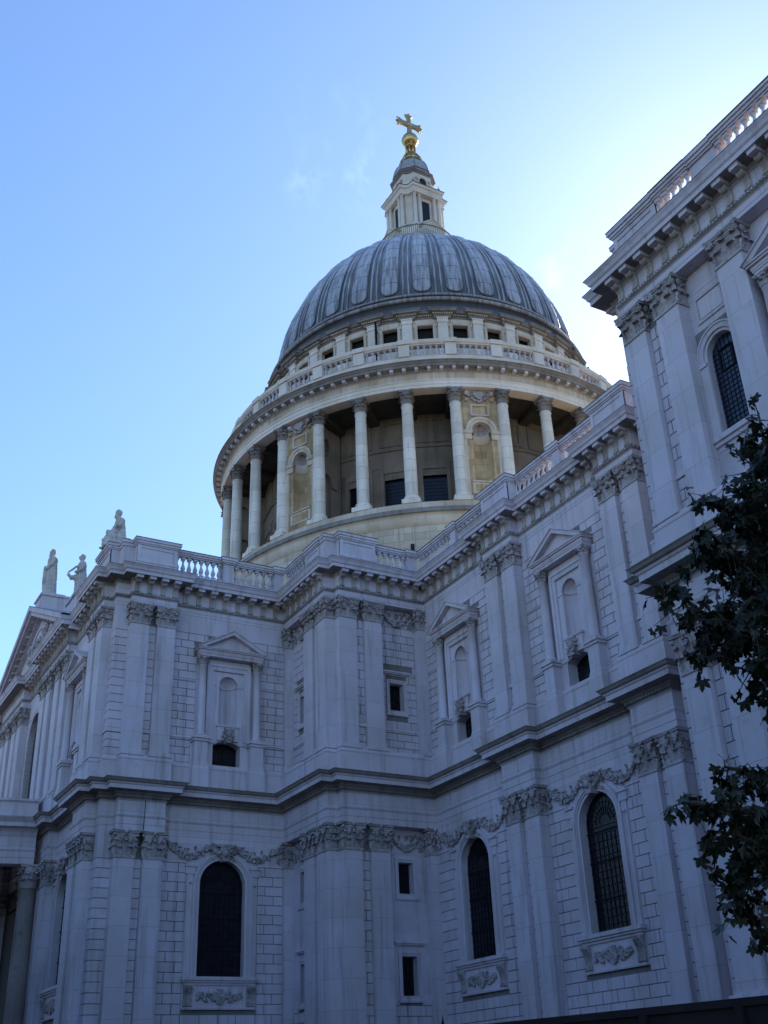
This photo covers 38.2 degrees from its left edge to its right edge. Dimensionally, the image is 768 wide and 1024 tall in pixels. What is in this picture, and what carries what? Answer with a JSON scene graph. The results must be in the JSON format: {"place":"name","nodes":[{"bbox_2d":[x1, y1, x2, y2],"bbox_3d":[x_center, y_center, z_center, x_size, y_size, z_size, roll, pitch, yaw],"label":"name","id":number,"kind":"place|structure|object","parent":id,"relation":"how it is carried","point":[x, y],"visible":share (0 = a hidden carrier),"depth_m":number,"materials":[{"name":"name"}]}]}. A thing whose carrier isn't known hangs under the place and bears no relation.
{"place":"outdoors","nodes":[
{"label":"outdoors","id":0,"kind":"place"},
{"bbox_2d":[0,75,767,1023],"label":"cathedral","id":1,"kind":"structure","parent":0,"point":[400,709],"depth_m":55.62,"materials":[{"name":"stone"}]},
{"bbox_2d":[0,889,16,1023],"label":"dark doorway","id":2,"kind":"structure","parent":1,"relation":"in","point":[9,924],"depth_m":66.83,"materials":[{"name":"black"}]},
{"bbox_2d":[20,707,38,798],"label":"tall window","id":3,"kind":"structure","parent":1,"relation":"in","point":[30,745],"depth_m":72.81,"materials":[{"name":"stone"}]},
{"bbox_2d":[42,549,57,593],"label":"statue","id":4,"kind":"object","parent":1,"relation":"on","point":[49,580],"visible":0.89,"depth_m":76.98,"materials":[{"name":"stone"}]},
{"bbox_2d":[39,857,67,1021],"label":"tall window","id":5,"kind":"structure","parent":1,"relation":"in","point":[48,995],"depth_m":57.79,"materials":[{"name":"stone"}]},
{"bbox_2d":[67,554,86,591],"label":"statue","id":6,"kind":"object","parent":1,"relation":"on","point":[79,577],"visible":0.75,"depth_m":69.17,"materials":[{"name":"stone"}]},
{"bbox_2d":[99,509,129,549],"bbox_3d":[-15.524,0.999,64.073,1.548,2.712,1.208,18,-34,-34],"label":"statue","id":7,"kind":"object","parent":1,"relation":"on","point":[116,532],"visible":0.69,"depth_m":63.66,"materials":[{"name":"stone"}]},
{"bbox_2d":[180,844,260,1009],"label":"tall window","id":8,"kind":"structure","parent":1,"relation":"in","point":[219,961],"depth_m":55.47,"materials":[{"name":"stone"}]},
{"bbox_2d":[294,949,303,1009],"bbox_3d":[-3.796,23.111,54.877,0.670,2.730,1.680,13,-32,-26],"label":"square window","id":9,"kind":"structure","parent":1,"relation":"in","point":[300,963],"depth_m":55.13,"materials":[{"name":"stone"}]},
{"bbox_2d":[294,682,303,730],"bbox_3d":[-4.312,10.752,61.454,0.670,2.490,1.700,13,-32,-26],"label":"window","id":10,"kind":"structure","parent":1,"relation":"in","point":[301,696],"depth_m":61.72,"materials":[{"name":"stone"}]},
{"bbox_2d":[297,867,303,910],"bbox_3d":[-3.911,19.306,56.929,0.570,2.020,1.360,13,-32,-26],"label":"square window","id":11,"kind":"structure","parent":1,"relation":"in","point":[301,871],"depth_m":57.20,"materials":[{"name":"stone"}]},
{"bbox_2d":[383,669,410,717],"bbox_3d":[0.609,9.959,60.350,1.700,2.490,0.670,13,-32,-26],"label":"square window","id":12,"kind":"structure","parent":1,"relation":"in","point":[396,690],"depth_m":60.42,"materials":[{"name":"stone"}]},
{"bbox_2d":[394,858,418,900],"bbox_3d":[1.003,18.538,55.872,1.360,2.020,0.570,13,-32,-26],"label":"square window","id":13,"kind":"structure","parent":1,"relation":"in","point":[405,869],"depth_m":55.95,"materials":[{"name":"stone"}]},
{"bbox_2d":[394,941,424,1002],"bbox_3d":[1.187,22.332,53.803,1.680,2.730,0.670,13,-32,-26],"label":"square window","id":14,"kind":"structure","parent":1,"relation":"in","point":[410,972],"depth_m":53.84,"materials":[{"name":"stone"}]},
{"bbox_2d":[449,819,508,996],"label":"tall window","id":15,"kind":"structure","parent":1,"relation":"in","point":[482,969],"depth_m":52.67,"materials":[{"name":"stone"}]},
{"bbox_2d":[563,771,648,974],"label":"tall window","id":16,"kind":"structure","parent":1,"relation":"in","point":[613,927],"depth_m":45.45,"materials":[{"name":"stone"}]},
{"bbox_2d":[697,318,755,480],"bbox_3d":[11.016,-2.893,34.452,0.620,7.240,2.000,13,-32,-26],"label":"arched window","id":17,"kind":"structure","parent":1,"relation":"in","point":[717,361],"depth_m":35.30,"materials":[{"name":"stone"}]},
{"bbox_2d":[0,0,767,681],"label":"sky","id":18,"kind":"structure","parent":0,"point":[178,178],"materials":[{"name":"blue"}]},
{"label":"ground","id":19,"kind":"structure","parent":0,"visible":0},
{"bbox_2d":[441,995,767,1023],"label":"hoarding","id":20,"kind":"object","parent":19,"relation":"on","point":[749,1010],"visible":1,"depth_m":14.56,"materials":[{"name":"metal"}]},
{"bbox_2d":[643,392,767,957],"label":"plane tree","id":21,"kind":"object","parent":19,"relation":"on","point":[740,633],"visible":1,"depth_m":11.22,"materials":[{"name":"green plant"}]}
]}

